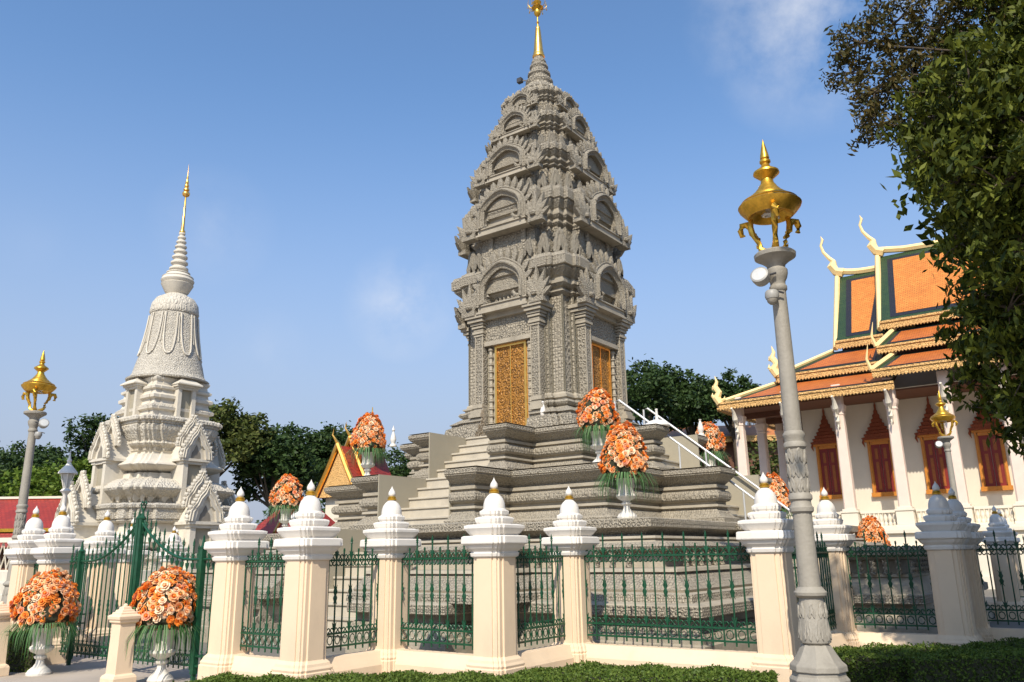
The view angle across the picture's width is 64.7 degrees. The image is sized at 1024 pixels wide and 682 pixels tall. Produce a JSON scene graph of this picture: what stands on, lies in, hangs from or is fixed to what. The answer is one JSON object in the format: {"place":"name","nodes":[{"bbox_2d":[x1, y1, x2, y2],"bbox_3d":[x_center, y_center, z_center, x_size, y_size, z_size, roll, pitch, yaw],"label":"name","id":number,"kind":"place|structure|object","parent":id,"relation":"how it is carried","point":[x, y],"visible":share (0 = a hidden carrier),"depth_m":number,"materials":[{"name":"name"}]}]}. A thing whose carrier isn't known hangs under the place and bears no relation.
{"place":"outdoors","nodes":[
{"label":"outdoors","id":0,"kind":"place"},
{"bbox_2d":[0,654,197,681],"bbox_3d":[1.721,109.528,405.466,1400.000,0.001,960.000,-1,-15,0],"label":"ground","id":1,"kind":"structure","parent":0,"point":[83,669],"depth_m":12.14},
{"bbox_2d":[0,601,10,676],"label":"short post","id":2,"kind":"object","parent":1,"relation":"on","point":[5,617],"visible":0.81,"depth_m":12.02,"materials":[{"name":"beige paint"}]},
{"bbox_2d":[6,630,35,671],"bbox_3d":[-8.304,4.832,12.631,2.126,0.643,0.689,-5,-15,15],"label":"clipped hedge","id":3,"kind":"object","parent":1,"relation":"on","point":[17,662],"visible":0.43,"depth_m":12.37,"materials":[{"name":"green plant"}]},
{"bbox_2d":[4,506,44,631],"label":"boundary pillar","id":4,"kind":"structure","parent":1,"relation":"on","point":[21,558],"depth_m":14.16,"materials":[{"name":"beige paint"}]},
{"bbox_2d":[26,560,38,629],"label":"fence panel","id":5,"kind":"object","parent":4,"relation":"attached to","point":[35,566],"visible":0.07,"depth_m":14.19,"materials":[{"name":"green metal"}]},
{"bbox_2d":[0,568,83,675],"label":"flower urn","id":6,"kind":"object","parent":1,"relation":"on","point":[44,605],"visible":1,"depth_m":12.00,"materials":[{"name":"orange plant"}]},
{"bbox_2d":[30,504,85,664],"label":"boundary pillar","id":7,"kind":"structure","parent":1,"relation":"on","point":[54,550],"depth_m":13.64,"materials":[{"name":"beige paint"}]},
{"bbox_2d":[59,510,140,664],"bbox_3d":[-6.617,3.961,12.974,2.130,2.418,0.110,-11,-18,35],"label":"gate leaf","id":8,"kind":"object","parent":1,"relation":"on","point":[79,560],"visible":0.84,"depth_m":12.93,"materials":[{"name":"green metal"}]},
{"bbox_2d":[100,603,140,681],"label":"short post","id":9,"kind":"object","parent":1,"relation":"on","point":[124,619],"visible":1,"depth_m":10.76,"materials":[{"name":"beige paint"}]},
{"bbox_2d":[124,565,205,681],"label":"flower urn","id":10,"kind":"object","parent":1,"relation":"on","point":[163,604],"visible":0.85,"depth_m":11.10,"materials":[{"name":"orange plant"}]},
{"bbox_2d":[131,501,214,679],"bbox_3d":[-5.018,3.583,11.861,2.302,2.527,0.110,-11,-18,35],"label":"gate leaf","id":11,"kind":"object","parent":1,"relation":"on","point":[201,559],"visible":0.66,"depth_m":11.63,"materials":[{"name":"green metal"}]},
{"bbox_2d":[197,487,268,679],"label":"boundary pillar","id":12,"kind":"structure","parent":1,"relation":"on","point":[231,546],"depth_m":10.92,"materials":[{"name":"beige paint"}]},
{"bbox_2d":[271,479,342,679],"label":"boundary pillar","id":13,"kind":"structure","parent":1,"relation":"on","point":[308,545],"depth_m":10.07,"materials":[{"name":"beige paint"}]},
{"bbox_2d":[176,529,186,569],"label":"boundary pillar","id":14,"kind":"structure","parent":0,"point":[177,531],"depth_m":25.61,"materials":[{"name":"beige paint"}]},
{"bbox_2d":[255,497,335,533],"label":"pavilion","id":15,"kind":"structure","parent":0,"point":[271,527],"depth_m":43.13,"materials":[{"name":"red tile"}]},
{"bbox_2d":[315,407,390,521],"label":"gabled hall","id":16,"kind":"structure","parent":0,"point":[337,471],"depth_m":54.55,"materials":[{"name":"gold tile"}]},
{"bbox_2d":[0,0,998,524],"label":"sky","id":17,"kind":"structure","parent":0,"point":[331,150],"materials":[{"name":"blue"}]},
{"bbox_2d":[86,589,1023,664],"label":"court paving","id":18,"kind":"structure","parent":0,"point":[987,593],"depth_m":15.39,"materials":[{"name":"white stone"}]},
{"bbox_2d":[0,538,11,571],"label":"white balustrade","id":19,"kind":"object","parent":18,"relation":"on","point":[4,540],"visible":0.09,"depth_m":35.02,"materials":[{"name":"white stone"}]},
{"bbox_2d":[1,351,56,603],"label":"lamp post","id":20,"kind":"object","parent":18,"relation":"on","point":[39,382],"visible":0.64,"depth_m":18.63,"materials":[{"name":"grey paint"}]},
{"bbox_2d":[34,432,44,438],"bbox_3d":[-10.866,2.178,18.570,0.207,0.170,0.159,7,-17,-28],"label":"security camera","id":21,"kind":"object","parent":20,"relation":"attached to","point":[37,435],"visible":1,"depth_m":18.51,"materials":[{"name":"white plastic"}]},
{"bbox_2d":[35,419,48,428],"bbox_3d":[-10.859,1.905,18.664,0.277,0.228,0.185,11,-19,-38],"label":"floodlight","id":22,"kind":"object","parent":20,"relation":"attached to","point":[43,423],"visible":1,"depth_m":18.63,"materials":[{"name":"white plastic"}]},
{"bbox_2d":[58,451,77,511],"bbox_3d":[-10.906,4.783,19.469,0.440,4.300,0.440,-1,-15,0],"label":"lantern post","id":23,"kind":"object","parent":18,"relation":"on","point":[67,471],"visible":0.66,"depth_m":19.75,"materials":[{"name":"white metal"}]},
{"bbox_2d":[67,514,80,580],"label":"boundary pillar","id":24,"kind":"structure","parent":18,"relation":"on","point":[68,516],"depth_m":17.13,"materials":[{"name":"beige paint"}]},
{"bbox_2d":[77,559,85,622],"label":"fence panel","id":25,"kind":"object","parent":24,"relation":"attached to","point":[81,590],"depth_m":16.12,"materials":[{"name":"green metal"}]},
{"bbox_2d":[66,621,111,651],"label":"wall","id":26,"kind":"structure","parent":18,"relation":"on","point":[84,642],"depth_m":14.98,"materials":[{"name":"beige paint"}]},
{"bbox_2d":[72,556,90,626],"bbox_3d":[-8.287,4.555,14.955,0.033,1.460,1.201,-7,-16,22],"label":"fence panel","id":27,"kind":"object","parent":26,"relation":"on","point":[85,563],"visible":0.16,"depth_m":15.26,"materials":[{"name":"green metal"}]},
{"bbox_2d":[78,511,125,651],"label":"boundary pillar","id":28,"kind":"structure","parent":18,"relation":"on","point":[105,530],"depth_m":15.48,"materials":[{"name":"beige paint"}]},
{"bbox_2d":[0,167,235,601],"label":"bell stupa","id":29,"kind":"object","parent":18,"relation":"on","point":[157,445],"visible":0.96,"depth_m":32.37,"materials":[{"name":"white stone"}]},
{"bbox_2d":[112,518,149,612],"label":"boundary pillar","id":30,"kind":"structure","parent":18,"relation":"on","point":[122,575],"depth_m":18.41,"materials":[{"name":"beige paint"}]},
{"bbox_2d":[156,526,186,568],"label":"boundary pillar","id":31,"kind":"structure","parent":18,"relation":"on","point":[171,536],"depth_m":23.45,"materials":[{"name":"beige paint"}]},
{"bbox_2d":[208,397,275,475],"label":"background tree","id":32,"kind":"object","parent":18,"relation":"on","point":[235,431],"visible":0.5,"depth_m":57.65,"materials":[{"name":"green plant"}]},
{"bbox_2d":[228,425,320,516],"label":"background tree","id":33,"kind":"object","parent":18,"relation":"on","point":[279,459],"visible":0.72,"depth_m":58.58,"materials":[{"name":"green plant"}]},
{"bbox_2d":[230,421,332,500],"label":"background tree","id":34,"kind":"object","parent":18,"relation":"on","point":[298,431],"visible":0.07,"depth_m":71.09,"materials":[{"name":"green plant"}]},
{"bbox_2d":[292,420,352,497],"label":"background tree","id":35,"kind":"object","parent":18,"relation":"on","point":[322,444],"visible":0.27,"depth_m":73.08,"materials":[{"name":"green plant"}]},
{"bbox_2d":[360,487,421,672],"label":"boundary pillar","id":36,"kind":"structure","parent":18,"relation":"on","point":[390,539],"depth_m":11.25,"materials":[{"name":"beige paint"}]},
{"bbox_2d":[172,659,779,681],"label":"clipped hedge","id":37,"kind":"object","parent":18,"relation":"on","point":[592,671],"visible":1,"depth_m":9.15,"materials":[{"name":"green plant"}]},
{"bbox_2d":[461,478,527,675],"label":"boundary pillar","id":38,"kind":"structure","parent":18,"relation":"on","point":[494,542],"depth_m":10.18,"materials":[{"name":"beige paint"}]},
{"bbox_2d":[541,486,599,665],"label":"boundary pillar","id":39,"kind":"structure","parent":18,"relation":"on","point":[572,539],"depth_m":11.63,"materials":[{"name":"white paint"}]},
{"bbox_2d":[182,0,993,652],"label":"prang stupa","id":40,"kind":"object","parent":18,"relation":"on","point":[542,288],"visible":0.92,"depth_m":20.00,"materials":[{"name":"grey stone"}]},
{"bbox_2d":[263,474,302,526],"bbox_3d":[-6.046,4.366,21.614,1.202,1.622,1.180,-13,-19,39],"label":"flower urn","id":41,"kind":"object","parent":40,"relation":"on","point":[285,497],"visible":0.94,"depth_m":21.42,"materials":[{"name":"orange plant"}]},
{"bbox_2d":[345,412,390,475],"bbox_3d":[-3.612,2.634,20.299,1.213,1.739,1.244,-3,-15,8],"label":"flower urn","id":42,"kind":"object","parent":40,"relation":"on","point":[368,441],"visible":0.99,"depth_m":20.08,"materials":[{"name":"orange plant"}]},
{"bbox_2d":[390,426,396,446],"bbox_3d":[-3.326,2.660,22.634,0.200,0.600,0.200,-1,-15,0],"label":"stone bud","id":43,"kind":"object","parent":40,"relation":"attached to","point":[393,440],"visible":1,"depth_m":22.55,"materials":[{"name":"white stone"}]},
{"bbox_2d":[495,340,527,424],"bbox_3d":[-0.014,1.269,21.752,1.050,2.495,0.119,-11,-18,35],"label":"door","id":44,"kind":"structure","parent":40,"relation":"in","point":[511,375],"depth_m":21.78,"materials":[{"name":"gold metal"}]},
{"bbox_2d":[540,401,545,415],"bbox_3d":[0.794,1.775,20.641,0.200,0.500,0.200,-1,-15,0],"label":"stone bud","id":45,"kind":"object","parent":40,"relation":"attached to","point":[542,409],"visible":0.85,"depth_m":20.59,"materials":[{"name":"white stone"}]},
{"bbox_2d":[572,387,620,461],"bbox_3d":[1.861,1.845,17.555,1.250,1.687,1.228,6,-16,-24],"label":"flower urn","id":46,"kind":"object","parent":40,"relation":"on","point":[597,413],"visible":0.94,"depth_m":17.31,"materials":[{"name":"orange plant"}]},
{"bbox_2d":[591,342,611,397],"bbox_3d":[2.444,1.330,22.128,0.119,2.495,1.050,-11,-18,35],"label":"door","id":47,"kind":"structure","parent":40,"relation":"in","point":[601,363],"depth_m":22.34,"materials":[{"name":"gold metal"}]},
{"bbox_2d":[593,420,658,517],"bbox_3d":[2.066,2.347,14.800,1.237,1.773,1.268,-1,-15,0],"label":"flower urn","id":48,"kind":"object","parent":40,"relation":"on","point":[624,458],"visible":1,"depth_m":14.57,"materials":[{"name":"orange plant"}]},
{"bbox_2d":[645,409,669,426],"bbox_3d":[3.552,1.882,19.808,0.629,0.442,0.629,-11,-18,35],"label":"domed cover","id":49,"kind":"object","parent":40,"relation":"on","point":[659,421],"visible":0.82,"depth_m":19.59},
{"bbox_2d":[614,399,753,519],"bbox_3d":[4.549,3.446,18.977,4.656,4.762,0.056,-11,-18,35],"label":"handrail","id":50,"kind":"object","parent":40,"relation":"on","point":[690,452],"visible":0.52,"depth_m":19.42,"materials":[{"name":"metal"}]},
{"bbox_2d":[698,419,704,435],"bbox_3d":[5.037,2.321,21.579,0.200,0.460,0.200,-1,-15,0],"label":"stone bud","id":51,"kind":"object","parent":40,"relation":"on","point":[700,428],"visible":0.89,"depth_m":21.52,"materials":[{"name":"white stone"}]},
{"bbox_2d":[695,421,733,466],"bbox_3d":[5.371,2.985,21.920,1.202,1.622,1.180,3,-16,-16],"label":"flower urn","id":52,"kind":"object","parent":40,"relation":"on","point":[715,444],"visible":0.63,"depth_m":21.71,"materials":[{"name":"orange plant"}]},
{"bbox_2d":[642,408,789,511],"bbox_3d":[5.494,3.764,20.227,4.656,4.762,0.056,-11,-18,35],"label":"handrail","id":53,"kind":"object","parent":40,"relation":"on","point":[720,460],"visible":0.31,"depth_m":20.80,"materials":[{"name":"metal"}]},
{"bbox_2d":[766,472,792,518],"bbox_3d":[7.040,4.428,21.703,1.248,1.790,1.281,-5,-15,16],"label":"flower urn","id":54,"kind":"object","parent":40,"relation":"on","point":[778,487],"visible":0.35,"depth_m":21.51,"materials":[{"name":"orange plant"}]},
{"bbox_2d":[854,515,890,545],"bbox_3d":[9.168,5.232,20.530,1.094,1.568,1.122,12,-19,-39],"label":"flower urn","id":55,"kind":"object","parent":40,"relation":"on","point":[871,527],"visible":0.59,"depth_m":20.40,"materials":[{"name":"orange plant"}]},
{"bbox_2d":[230,627,1023,676],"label":"wall","id":56,"kind":"structure","parent":18,"relation":"on","point":[441,662],"depth_m":10.66,"materials":[{"name":"beige paint"}]},
{"bbox_2d":[240,537,285,653],"bbox_3d":[-3.218,3.334,10.666,1.161,1.460,0.033,-11,-18,35],"label":"fence panel","id":57,"kind":"object","parent":56,"relation":"on","point":[266,629],"visible":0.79,"depth_m":10.70,"materials":[{"name":"green metal"}]},
{"bbox_2d":[326,536,379,651],"bbox_3d":[-2.170,3.360,10.826,0.033,1.460,1.161,-11,-18,35],"label":"fence panel","id":58,"kind":"object","parent":56,"relation":"on","point":[335,591],"visible":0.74,"depth_m":10.85,"materials":[{"name":"green metal"}]},
{"bbox_2d":[400,535,473,649],"bbox_3d":[-0.972,3.356,10.882,1.531,1.460,0.033,-11,-18,35],"label":"fence panel","id":59,"kind":"object","parent":56,"relation":"on","point":[448,563],"visible":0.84,"depth_m":10.88,"materials":[{"name":"green metal"}]},
{"bbox_2d":[516,534,565,647],"bbox_3d":[0.329,3.387,11.074,0.033,1.460,1.511,-11,-18,35],"label":"fence panel","id":60,"kind":"object","parent":56,"relation":"on","point":[542,621],"visible":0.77,"depth_m":11.12,"materials":[{"name":"green metal"}]},
{"bbox_2d":[584,529,756,647],"bbox_3d":[2.084,3.333,10.976,2.621,1.460,0.033,-11,-18,34],"label":"fence panel","id":61,"kind":"object","parent":56,"relation":"on","point":[686,585],"visible":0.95,"depth_m":10.91,"materials":[{"name":"green metal"}]},
{"bbox_2d":[792,531,836,629],"bbox_3d":[4.203,3.437,11.490,0.036,1.460,2.965,-10,-18,32],"label":"fence panel","id":62,"kind":"object","parent":56,"relation":"on","point":[822,552],"visible":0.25,"depth_m":12.35,"materials":[{"name":"green metal"}]},
{"bbox_2d":[846,530,936,629],"bbox_3d":[5.800,3.654,12.402,1.294,1.460,0.033,-10,-18,31],"label":"fence panel","id":63,"kind":"object","parent":56,"relation":"on","point":[889,577],"visible":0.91,"depth_m":12.38,"materials":[{"name":"green metal"}]},
{"bbox_2d":[976,529,1023,624],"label":"fence panel","id":64,"kind":"object","parent":56,"relation":"on","point":[1021,574],"visible":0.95,"depth_m":12.79,"materials":[{"name":"green metal"}]},
{"bbox_2d":[736,473,800,681],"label":"boundary pillar","id":65,"kind":"structure","parent":18,"relation":"on","point":[765,537],"depth_m":9.98,"materials":[{"name":"white paint"}]},
{"bbox_2d":[737,140,850,681],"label":"lamp post","id":66,"kind":"object","parent":18,"relation":"on","point":[769,201],"visible":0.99,"depth_m":8.91,"materials":[{"name":"grey paint"}]},
{"bbox_2d":[750,267,775,286],"bbox_3d":[2.928,-0.755,9.404,0.277,0.228,0.185,-11,-18,34],"label":"floodlight","id":67,"kind":"object","parent":66,"relation":"attached to","point":[759,276],"visible":1,"depth_m":9.37,"materials":[{"name":"white plastic"}]},
{"bbox_2d":[765,289,783,304],"bbox_3d":[3.014,-0.496,9.300,0.207,0.170,0.159,7,-17,-28],"label":"security camera","id":68,"kind":"object","parent":66,"relation":"attached to","point":[771,296],"visible":1,"depth_m":9.24,"materials":[{"name":"white plastic"}]},
{"bbox_2d":[813,487,859,646],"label":"boundary pillar","id":69,"kind":"structure","parent":18,"relation":"on","point":[838,539],"depth_m":12.65,"materials":[{"name":"white paint"}]},
{"bbox_2d":[819,0,1023,459],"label":"overhanging tree","id":70,"kind":"object","parent":18,"relation":"on","point":[962,144],"visible":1,"depth_m":8.97,"materials":[{"name":"green plant"}]},
{"bbox_2d":[833,637,1023,681],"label":"clipped hedge","id":71,"kind":"object","parent":18,"relation":"on","point":[880,662],"visible":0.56,"depth_m":10.32,"materials":[{"name":"green plant"}]},
{"bbox_2d":[930,390,958,500],"bbox_3d":[13.710,4.711,24.970,0.797,6.520,0.779,-13,-19,38],"label":"lamp post","id":72,"kind":"object","parent":18,"relation":"on","point":[941,415],"visible":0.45,"depth_m":25.29,"materials":[{"name":"grey paint"}]},
{"bbox_2d":[935,441,944,447],"bbox_3d":[13.334,3.222,25.157,0.277,0.228,0.185,-6,-16,19],"label":"floodlight","id":73,"kind":"object","parent":72,"relation":"attached to","point":[938,444],"visible":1,"depth_m":25.11,"materials":[{"name":"white plastic"}]},
{"bbox_2d":[915,482,983,645],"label":"boundary pillar","id":74,"kind":"structure","parent":18,"relation":"on","point":[943,537],"depth_m":11.82,"materials":[{"name":"white paint"}]},
{"bbox_2d":[904,647,1023,681],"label":"clipped hedge","id":75,"kind":"object","parent":18,"relation":"on","point":[982,665],"visible":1,"depth_m":9.34,"materials":[{"name":"green plant"}]},
{"bbox_2d":[948,486,993,641],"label":"boundary pillar","id":76,"kind":"structure","parent":18,"relation":"on","point":[975,585],"depth_m":12.89,"materials":[{"name":"white paint"}]},
{"bbox_2d":[982,505,1023,619],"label":"boundary pillar","id":77,"kind":"structure","parent":18,"relation":"on","point":[996,524],"depth_m":18.95,"materials":[{"name":"white paint"}]},
{"bbox_2d":[1012,536,1023,598],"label":"fence panel","id":78,"kind":"object","parent":77,"relation":"attached to","point":[1021,565],"visible":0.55,"depth_m":18.95,"materials":[{"name":"green metal"}]},
{"bbox_2d":[985,597,1023,612],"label":"wall","id":79,"kind":"structure","parent":18,"relation":"on","point":[990,600],"depth_m":20.68,"materials":[{"name":"beige paint"}]},
{"bbox_2d":[997,508,1023,601],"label":"boundary pillar","id":80,"kind":"structure","parent":18,"relation":"on","point":[999,512],"depth_m":20.56,"materials":[{"name":"white paint"}]},
{"bbox_2d":[711,215,1023,588],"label":"temple hall","id":81,"kind":"structure","parent":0,"point":[868,397],"depth_m":39.59,"materials":[{"name":"white paint"}]},
{"bbox_2d":[811,408,842,499],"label":"window","id":82,"kind":"structure","parent":81,"relation":"in","point":[825,442],"depth_m":41.14,"materials":[{"name":"red wood"}]},
{"bbox_2d":[861,402,896,496],"bbox_3d":[18.102,5.052,39.827,1.584,5.130,0.320,-11,-18,35],"label":"window","id":83,"kind":"structure","parent":81,"relation":"in","point":[877,437],"depth_m":39.69,"materials":[{"name":"red wood"}]},
{"bbox_2d":[914,396,949,493],"bbox_3d":[20.055,4.655,38.452,1.584,5.130,0.320,-11,-18,35],"label":"window","id":84,"kind":"structure","parent":81,"relation":"in","point":[928,435],"depth_m":38.37,"materials":[{"name":"red wood"}]},
{"bbox_2d":[968,394,1013,491],"bbox_3d":[21.893,4.282,37.158,1.584,5.130,0.320,-11,-18,35],"label":"window","id":85,"kind":"structure","parent":81,"relation":"in","point":[999,457],"depth_m":36.93,"materials":[{"name":"red wood"}]},
{"label":"lawn","id":86,"kind":"structure","parent":0,"visible":0},
{"bbox_2d":[0,446,58,496],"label":"background tree","id":87,"kind":"object","parent":86,"relation":"on","point":[17,460],"visible":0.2,"depth_m":70.88,"materials":[{"name":"green plant"}]},
{"bbox_2d":[0,496,61,569],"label":"red gallery","id":88,"kind":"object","parent":86,"relation":"on","point":[47,506],"visible":0.04,"depth_m":58.71,"materials":[{"name":"tile"}]},
{"bbox_2d":[0,440,71,485],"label":"background tree","id":89,"kind":"object","parent":86,"relation":"on","point":[55,451],"visible":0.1,"depth_m":76.86,"materials":[{"name":"green plant"}]},
{"bbox_2d":[0,458,75,496],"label":"background tree","id":90,"kind":"object","parent":86,"relation":"on","point":[38,478],"visible":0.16,"depth_m":64.35,"materials":[{"name":"green plant"}]},
{"bbox_2d":[42,456,92,495],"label":"background tree","id":91,"kind":"object","parent":86,"relation":"on","point":[57,480],"visible":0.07,"depth_m":61.91,"materials":[{"name":"green plant"}]},
{"bbox_2d":[54,412,118,474],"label":"background tree","id":92,"kind":"object","parent":86,"relation":"on","point":[83,443],"visible":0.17,"depth_m":74.59,"materials":[{"name":"green plant"}]},
{"bbox_2d":[255,499,325,524],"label":"tree belt","id":93,"kind":"object","parent":86,"relation":"on","point":[322,501],"depth_m":115.59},
{"label":"lawn","id":94,"kind":"structure","parent":0,"visible":0},
{"bbox_2d":[384,442,412,476],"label":"background tree","id":95,"kind":"object","parent":94,"relation":"on","point":[401,470],"visible":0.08,"depth_m":81.98,"materials":[{"name":"green plant"}]},
{"bbox_2d":[626,354,706,424],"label":"background tree","id":96,"kind":"object","parent":94,"relation":"on","point":[656,389],"visible":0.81,"depth_m":68.80,"materials":[{"name":"green plant"}]},
{"bbox_2d":[652,369,724,434],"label":"background tree","id":97,"kind":"object","parent":94,"relation":"on","point":[707,412],"visible":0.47,"depth_m":70.91,"materials":[{"name":"green plant"}]},
{"bbox_2d":[664,425,778,474],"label":"gallery","id":98,"kind":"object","parent":94,"relation":"on","point":[751,434],"visible":0.1,"depth_m":75.28,"materials":[{"name":"paint"}]},
{"bbox_2d":[697,367,762,471],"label":"background tree","id":99,"kind":"object","parent":94,"relation":"on","point":[727,388],"visible":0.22,"depth_m":73.98,"materials":[{"name":"green plant"}]},
{"bbox_2d":[734,436,779,475],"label":"background tree","id":100,"kind":"object","parent":94,"relation":"on","point":[755,471],"visible":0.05,"depth_m":62.47,"materials":[{"name":"green plant"}]}
]}

